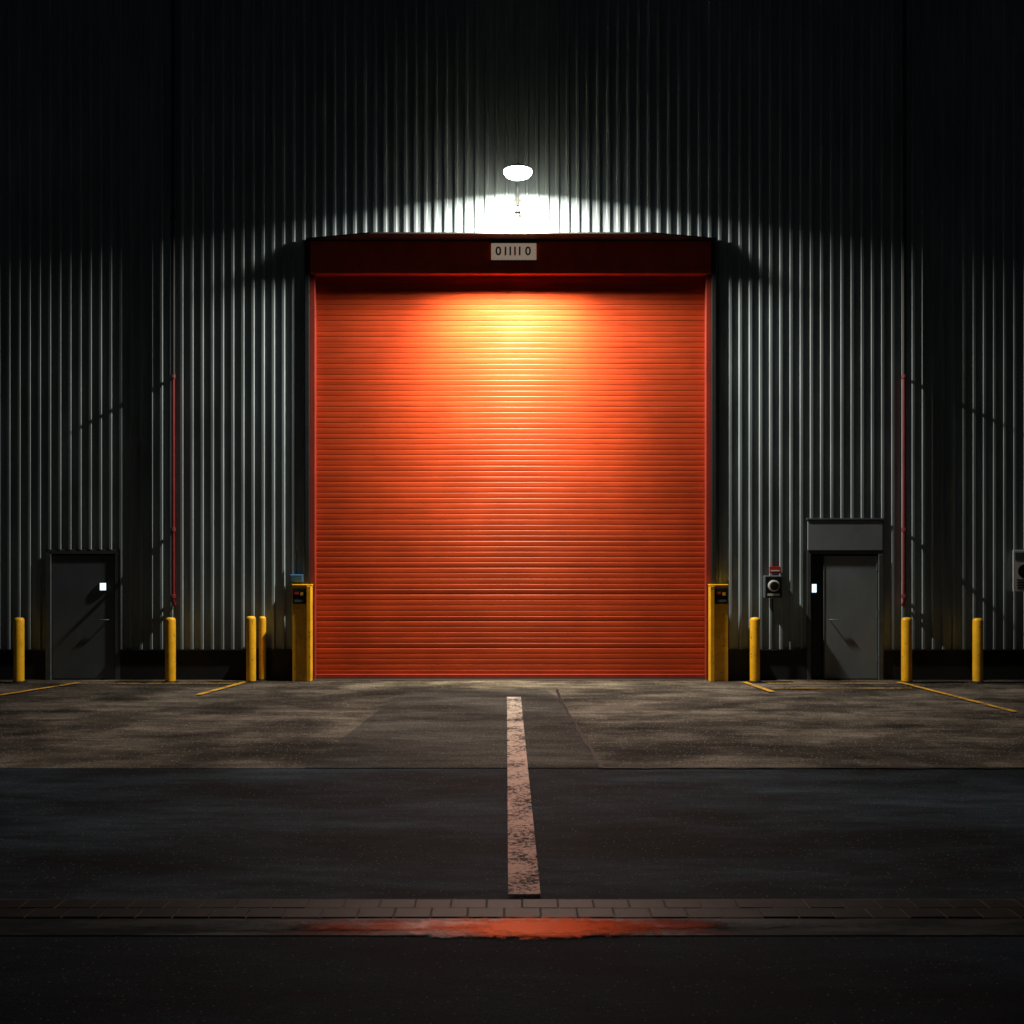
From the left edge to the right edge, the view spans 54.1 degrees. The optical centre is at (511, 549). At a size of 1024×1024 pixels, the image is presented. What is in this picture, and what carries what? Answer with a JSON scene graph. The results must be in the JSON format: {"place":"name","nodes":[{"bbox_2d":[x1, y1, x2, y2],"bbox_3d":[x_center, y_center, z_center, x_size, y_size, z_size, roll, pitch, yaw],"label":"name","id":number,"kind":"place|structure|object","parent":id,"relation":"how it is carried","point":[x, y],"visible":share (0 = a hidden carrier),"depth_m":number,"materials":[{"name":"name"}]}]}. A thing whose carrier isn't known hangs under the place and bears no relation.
{"place":"outdoors","nodes":[
{"label":"outdoors","id":0,"kind":"place"},
{"bbox_2d":[0,679,1023,936],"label":"asphalt yard","id":1,"kind":"structure","parent":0,"point":[444,833],"depth_m":7.76,"materials":[{"name":"black asphalt"}]},
{"bbox_2d":[0,651,44,679],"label":"plinth","id":2,"kind":"structure","parent":1,"relation":"on","point":[34,665],"depth_m":16.97,"materials":[{"name":"concrete"}]},
{"bbox_2d":[0,649,44,650],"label":"drip flashing","id":3,"kind":"object","parent":2,"relation":"on","point":[24,649],"visible":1,"depth_m":16.95,"materials":[{"name":"metal"}]},
{"bbox_2d":[0,0,46,648],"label":"cladding","id":4,"kind":"structure","parent":2,"relation":"on","point":[23,285],"depth_m":17.00,"materials":[{"name":"metal"}]},
{"bbox_2d":[47,0,119,548],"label":"cladding","id":5,"kind":"structure","parent":4,"relation":"attached to","point":[83,274],"depth_m":17.00,"materials":[{"name":"metal"}]},
{"bbox_2d":[55,554,114,554],"bbox_3d":[-7.250,1.050,17.145,1.500,2.300,0.030,0,0,0],"label":"door backing","id":6,"kind":"object","parent":1,"relation":"on","point":[84,554],"depth_m":17.13,"materials":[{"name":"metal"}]},
{"bbox_2d":[115,554,119,679],"bbox_3d":[-6.675,1.135,17.045,0.090,2.130,0.150,0,0,0],"label":"door frame","id":7,"kind":"object","parent":1,"relation":"on","point":[117,616],"visible":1,"depth_m":16.97,"materials":[{"name":"paint"}]},
{"bbox_2d":[120,651,291,679],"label":"plinth","id":8,"kind":"structure","parent":1,"relation":"on","point":[191,665],"depth_m":16.97,"materials":[{"name":"concrete"}]},
{"bbox_2d":[120,649,291,650],"bbox_3d":[-5.050,1.688,16.983,3.160,0.021,0.075,0,0,0],"label":"drip flashing","id":9,"kind":"object","parent":8,"relation":"on","point":[202,649],"visible":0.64,"depth_m":16.95,"materials":[{"name":"metal"}]},
{"bbox_2d":[120,0,306,648],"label":"cladding","id":10,"kind":"structure","parent":8,"relation":"on","point":[241,150],"depth_m":17.00,"materials":[{"name":"metal"}]},
{"bbox_2d":[170,0,175,605],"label":"drainpipe","id":11,"kind":"object","parent":10,"relation":"attached to","point":[173,375],"visible":1,"depth_m":16.87,"materials":[{"name":"metal"}]},
{"bbox_2d":[290,550,303,581],"bbox_3d":[-3.630,0.270,16.909,0.220,0.540,0.102,0,0,0],"label":"junction box","id":12,"kind":"object","parent":10,"relation":"attached to","point":[296,577],"visible":1,"depth_m":16.86,"materials":[{"name":"blue plastic"}]},
{"bbox_2d":[0,918,1023,934],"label":"strip edging","id":13,"kind":"object","parent":1,"relation":"on","point":[840,926],"visible":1,"depth_m":5.84,"materials":[{"name":"concrete"}]},
{"bbox_2d":[173,917,833,936],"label":"puddle","id":14,"kind":"object","parent":13,"relation":"on","point":[551,927],"visible":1,"depth_m":5.83,"materials":[{"name":"liquid"}]},
{"bbox_2d":[0,899,1023,917],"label":"paver strip","id":15,"kind":"object","parent":1,"relation":"on","point":[511,908],"visible":1,"depth_m":6.12,"materials":[{"name":"concrete"}]},
{"bbox_2d":[728,651,806,679],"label":"plinth","id":16,"kind":"structure","parent":1,"relation":"on","point":[783,665],"depth_m":16.97,"materials":[{"name":"concrete"}]},
{"bbox_2d":[715,0,805,648],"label":"cladding","id":17,"kind":"structure","parent":16,"relation":"on","point":[760,140],"depth_m":17.00,"materials":[{"name":"metal"}]},
{"bbox_2d":[763,575,781,650],"bbox_3d":[4.390,1.065,16.855,0.300,1.270,0.209,0,0,0],"label":"control box","id":18,"kind":"object","parent":17,"relation":"attached to","point":[772,586],"visible":1,"depth_m":16.83,"materials":[{"name":"black plastic"}]},
{"bbox_2d":[769,567,780,573],"bbox_3d":[4.445,0.340,16.945,0.190,0.120,0.019,0,0,0],"label":"warning sign","id":19,"kind":"object","parent":17,"relation":"attached to","point":[774,570],"visible":1,"depth_m":16.94,"materials":[{"name":"red"}]},
{"bbox_2d":[728,649,806,650],"bbox_3d":[4.215,1.688,16.983,1.550,0.021,0.075,0,0,0],"label":"drip flashing","id":20,"kind":"object","parent":16,"relation":"on","point":[769,649],"visible":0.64,"depth_m":16.95,"materials":[{"name":"metal"}]},
{"bbox_2d":[806,554,810,679],"bbox_3d":[5.025,1.135,17.045,0.070,2.130,0.150,0,0,0],"label":"door frame","id":21,"kind":"object","parent":1,"relation":"on","point":[808,602],"visible":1,"depth_m":16.97,"materials":[{"name":"paint"}]},
{"bbox_2d":[806,551,882,553],"bbox_3d":[5.635,0.038,17.045,1.290,0.057,0.150,0,0,0],"label":"door header","id":22,"kind":"object","parent":21,"relation":"on","point":[844,552],"depth_m":16.97,"materials":[{"name":"paint"}]},
{"bbox_2d":[806,520,882,549],"bbox_3d":[5.635,-0.246,17.003,1.270,0.507,0.095,0,0,0],"label":"transom panel","id":23,"kind":"object","parent":22,"relation":"on","point":[844,534],"visible":1,"depth_m":16.95,"materials":[{"name":"grey metal"}]},
{"bbox_2d":[806,518,883,519],"bbox_3d":[5.635,-0.521,16.997,1.310,0.037,0.105,0,0,0],"label":"transom top","id":24,"kind":"object","parent":23,"relation":"on","point":[844,518],"visible":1,"depth_m":16.95,"materials":[{"name":"grey metal"}]},
{"bbox_2d":[822,555,824,678],"bbox_3d":[5.290,1.130,17.038,0.018,2.100,0.104,0,0,0],"label":"door frame","id":25,"kind":"object","parent":1,"relation":"on","point":[823,616],"visible":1,"depth_m":17.00,"materials":[{"name":"paint"}]},
{"bbox_2d":[825,556,876,678],"bbox_3d":[5.745,1.140,17.030,0.890,2.080,0.080,0,0,0],"label":"door leaf","id":26,"kind":"object","parent":25,"relation":"attached to","point":[851,606],"visible":1,"depth_m":16.99,"materials":[{"name":"grey paint"}]},
{"bbox_2d":[806,520,882,678],"bbox_3d":[5.625,0.800,17.145,1.450,2.800,0.030,0,0,0],"label":"door backing","id":27,"kind":"object","parent":1,"relation":"on","point":[842,555],"depth_m":17.13,"materials":[{"name":"metal"}]},
{"bbox_2d":[883,651,1023,679],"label":"plinth","id":28,"kind":"structure","parent":1,"relation":"on","point":[957,665],"depth_m":16.97,"materials":[{"name":"concrete"}]},
{"bbox_2d":[883,0,1023,648],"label":"cladding","id":29,"kind":"structure","parent":28,"relation":"on","point":[965,299],"depth_m":17.00,"materials":[{"name":"metal"}]},
{"bbox_2d":[806,0,882,517],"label":"cladding","id":30,"kind":"structure","parent":29,"relation":"attached to","point":[844,258],"depth_m":17.00,"materials":[{"name":"metal"}]},
{"bbox_2d":[901,0,906,605],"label":"drainpipe","id":31,"kind":"object","parent":29,"relation":"attached to","point":[904,374],"visible":1,"depth_m":16.88,"materials":[{"name":"metal"}]},
{"bbox_2d":[1013,550,1023,590],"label":"control box","id":32,"kind":"object","parent":29,"relation":"attached to","point":[1018,570],"visible":1,"depth_m":16.93,"materials":[{"name":"black plastic"}]},
{"bbox_2d":[883,649,1023,650],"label":"drip flashing","id":33,"kind":"object","parent":28,"relation":"on","point":[955,649],"visible":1,"depth_m":16.95,"materials":[{"name":"metal"}]},
{"bbox_2d":[0,937,1023,1023],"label":"road","id":34,"kind":"structure","parent":0,"point":[511,980],"depth_m":5.12,"materials":[{"name":"black asphalt"}]},
{"bbox_2d":[0,680,1023,767],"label":"concrete apron","id":35,"kind":"object","parent":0,"point":[264,724],"visible":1,"depth_m":12.84,"materials":[{"name":"grey concrete"}]},
{"bbox_2d":[10,617,27,683],"bbox_3d":[-8.170,1.656,16.620,0.264,1.080,0.264,0,0,0],"label":"bollard","id":36,"kind":"object","parent":35,"relation":"on","point":[18,649],"visible":1,"depth_m":16.55,"materials":[{"name":"yellow metal"}]},
{"bbox_2d":[45,554,54,679],"bbox_3d":[-7.845,1.135,17.035,0.090,2.130,0.170,0,0,0],"label":"door frame","id":37,"kind":"object","parent":35,"relation":"on","point":[48,616],"visible":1,"depth_m":16.95,"materials":[{"name":"paint"}]},
{"bbox_2d":[46,549,119,553],"bbox_3d":[-7.260,0.029,17.045,1.260,0.077,0.150,0,0,0],"label":"door frame","id":38,"kind":"object","parent":37,"relation":"on","point":[82,551],"visible":1,"depth_m":16.97,"materials":[{"name":"paint"}]},
{"bbox_2d":[52,555,114,678],"bbox_3d":[-7.260,1.135,17.030,1.060,2.090,0.080,0,0,0],"label":"door leaf","id":39,"kind":"object","parent":37,"relation":"attached to","point":[83,640],"visible":1,"depth_m":16.99,"materials":[{"name":"grey paint"}]},
{"bbox_2d":[162,617,178,683],"bbox_3d":[-5.660,1.656,16.620,0.270,1.080,0.270,0,0,0],"label":"bollard","id":40,"kind":"object","parent":35,"relation":"on","point":[170,650],"visible":1,"depth_m":16.55,"materials":[{"name":"yellow metal"}]},
{"bbox_2d":[244,616,258,682],"bbox_3d":[-4.330,1.646,16.640,0.260,1.100,0.260,0,0,0],"label":"bollard","id":41,"kind":"object","parent":35,"relation":"on","point":[250,649],"visible":0.99,"depth_m":16.57,"materials":[{"name":"yellow metal"}]},
{"bbox_2d":[257,616,268,680],"bbox_3d":[-4.200,1.656,16.880,0.220,1.080,0.220,0,0,0],"label":"bollard","id":42,"kind":"object","parent":35,"relation":"on","point":[262,648],"visible":0.98,"depth_m":16.83,"materials":[{"name":"yellow metal"}]},
{"bbox_2d":[292,584,312,681],"bbox_3d":[-3.515,1.385,16.817,0.326,1.621,0.185,0,0,0],"label":"door guard","id":43,"kind":"object","parent":35,"relation":"on","point":[302,632],"visible":1,"depth_m":16.75,"materials":[{"name":"yellow paint"}]},
{"bbox_2d":[305,240,309,583],"bbox_3d":[-3.459,-1.515,17.062,0.072,7.430,0.275,0,0,0],"label":"jamb","id":44,"kind":"object","parent":35,"relation":"on","point":[307,411],"visible":0.42,"depth_m":16.93,"materials":[{"name":"metal"}]},
{"bbox_2d":[310,275,315,678],"bbox_3d":[-3.377,-1.230,17.065,0.085,6.860,0.190,0,0,0],"label":"guide rail","id":45,"kind":"object","parent":44,"relation":"attached to","point":[313,429],"visible":0.8,"depth_m":16.97,"materials":[{"name":"red metal"}]},
{"bbox_2d":[310,241,710,275],"bbox_3d":[-0.025,-4.947,17.073,6.790,0.565,0.255,0,0,0],"label":"shutter hood","id":46,"kind":"object","parent":44,"relation":"attached to","point":[473,258],"visible":0.8,"depth_m":16.95,"materials":[{"name":"red paint"}]},
{"bbox_2d":[316,276,704,673],"bbox_3d":[-0.025,-1.344,17.102,6.670,6.948,0.009,0,0,0],"label":"roller shutter curtain","id":47,"kind":"object","parent":46,"relation":"hanging from","point":[510,474],"visible":1,"depth_m":17.10,"materials":[{"name":"red paint"}]},
{"bbox_2d":[305,232,716,240],"bbox_3d":[-0.015,-5.247,16.820,6.930,0.023,0.460,0,0,0],"label":"canopy flashing","id":48,"kind":"object","parent":46,"relation":"on","point":[510,236],"visible":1,"depth_m":16.77,"materials":[{"name":"metal"}]},
{"bbox_2d":[307,0,714,237],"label":"cladding","id":49,"kind":"structure","parent":48,"relation":"on","point":[442,115],"depth_m":17.00,"materials":[{"name":"metal"}]},
{"bbox_2d":[503,163,531,214],"bbox_3d":[0.094,-5.979,16.484,0.472,0.637,0.960,0,0,0],"label":"wall lamp","id":50,"kind":"object","parent":49,"relation":"attached to","point":[517,172],"visible":1,"depth_m":16.19,"materials":[{"name":"metal"}]},
{"bbox_2d":[491,242,536,260],"bbox_3d":[0.030,-5.032,16.924,0.780,0.315,0.039,0,0,0],"label":"dock number sign","id":51,"kind":"object","parent":46,"relation":"attached to","point":[513,251],"visible":1,"depth_m":16.91,"materials":[{"name":"metal"}]},
{"bbox_2d":[304,688,599,767],"bbox_3d":[-0.605,2.192,13.000,2.990,0.001,5.800,0,0,0],"label":"asphalt patch","id":52,"kind":"object","parent":35,"relation":"on","point":[437,728],"visible":1,"depth_m":11.85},
{"bbox_2d":[0,682,1015,893],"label":"road markings","id":53,"kind":"object","parent":35,"relation":"on","point":[515,868],"visible":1,"depth_m":8.67,"materials":[{"name":"white paint"}]},
{"bbox_2d":[313,679,707,679],"bbox_3d":[-0.025,2.194,17.065,6.750,0.012,0.370,0,0,0],"label":"door threshold","id":54,"kind":"object","parent":35,"relation":"on","point":[510,679],"depth_m":16.95,"materials":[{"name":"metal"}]},
{"bbox_2d":[316,674,704,678],"bbox_3d":[-0.025,2.151,17.100,6.650,0.073,0.080,0,0,0],"label":"shutter bottom bar","id":55,"kind":"object","parent":54,"relation":"on","point":[510,676],"visible":1,"depth_m":17.06,"materials":[{"name":"red paint"}]},
{"bbox_2d":[556,689,602,766],"bbox_3d":[0.789,2.188,12.950,0.080,0.001,5.704,0,0,-2],"label":"joint","id":56,"kind":"object","parent":35,"relation":"on","point":[584,739],"visible":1,"depth_m":12.02,"materials":[{"name":"grey concrete"}]},
{"bbox_2d":[711,240,715,583],"bbox_3d":[3.409,-1.515,17.062,0.072,7.430,0.275,0,0,0],"label":"jamb","id":57,"kind":"object","parent":35,"relation":"on","point":[713,411],"visible":0.42,"depth_m":16.93,"materials":[{"name":"metal"}]},
{"bbox_2d":[705,275,710,678],"bbox_3d":[3.328,-1.230,17.065,0.085,6.860,0.190,0,0,0],"label":"guide rail","id":58,"kind":"object","parent":57,"relation":"attached to","point":[707,429],"visible":0.8,"depth_m":16.97,"materials":[{"name":"red metal"}]},
{"bbox_2d":[708,584,728,681],"bbox_3d":[3.460,1.385,16.817,0.316,1.621,0.185,0,0,0],"label":"door guard","id":59,"kind":"object","parent":35,"relation":"on","point":[717,632],"visible":1,"depth_m":16.75,"materials":[{"name":"yellow paint"}]},
{"bbox_2d":[747,617,762,682],"bbox_3d":[4.030,1.656,16.640,0.264,1.080,0.264,0,0,0],"label":"bollard","id":60,"kind":"object","parent":35,"relation":"on","point":[754,649],"visible":0.98,"depth_m":16.57,"materials":[{"name":"yellow metal"}]},
{"bbox_2d":[602,767,1023,767],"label":"joint","id":61,"kind":"object","parent":35,"relation":"on","point":[812,767],"visible":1,"depth_m":10.09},
{"bbox_2d":[811,556,822,677],"bbox_3d":[5.175,1.140,17.065,0.210,2.080,0.030,0,0,0],"label":"door side panel","id":62,"kind":"structure","parent":35,"relation":"on","point":[816,624],"depth_m":17.05,"materials":[{"name":"metal"}]},
{"bbox_2d":[811,581,817,594],"bbox_3d":[5.133,0.640,17.035,0.115,0.240,0.029,0,0,0],"label":"door keypad","id":63,"kind":"object","parent":62,"relation":"attached to","point":[814,582],"depth_m":17.02,"materials":[{"name":"black plastic"}]},
{"bbox_2d":[812,584,816,591],"bbox_3d":[5.128,0.650,17.015,0.075,0.140,0.007,0,0,0],"label":"door keypad screen","id":64,"kind":"object","parent":63,"relation":"attached to","point":[814,587],"depth_m":17.01,"materials":[{"name":"white"}]},
{"bbox_2d":[618,710,1023,710],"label":"joint","id":65,"kind":"object","parent":35,"relation":"on","point":[782,710],"visible":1,"depth_m":13.67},
{"bbox_2d":[875,554,882,679],"bbox_3d":[6.240,1.135,17.035,0.080,2.130,0.170,0,0,0],"label":"door frame","id":66,"kind":"object","parent":35,"relation":"on","point":[880,617],"visible":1,"depth_m":16.95,"materials":[{"name":"paint"}]},
{"bbox_2d":[898,617,914,683],"bbox_3d":[6.540,1.656,16.620,0.270,1.080,0.270,0,0,0],"label":"bollard","id":67,"kind":"object","parent":35,"relation":"on","point":[906,649],"visible":0.96,"depth_m":16.55,"materials":[{"name":"yellow metal"}]},
{"bbox_2d":[969,618,986,683],"bbox_3d":[7.710,1.661,16.600,0.264,1.070,0.264,0,0,0],"label":"bollard","id":68,"kind":"object","parent":35,"relation":"on","point":[977,650],"visible":1,"depth_m":16.53,"materials":[{"name":"yellow metal"}]},
{"bbox_3d":[-6.920,0.620,16.980,0.120,0.160,0.019,0,0,0],"label":"left door keypad","id":69,"kind":"object","parent":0,"visible":0},
{"bbox_2d":[100,583,105,589],"bbox_3d":[-6.920,0.620,16.966,0.100,0.120,0.005,0,0,0],"label":"door keypad screen","id":70,"kind":"object","parent":69,"relation":"attached to","point":[102,586],"depth_m":16.96,"materials":[{"name":"white plastic"}]}
]}

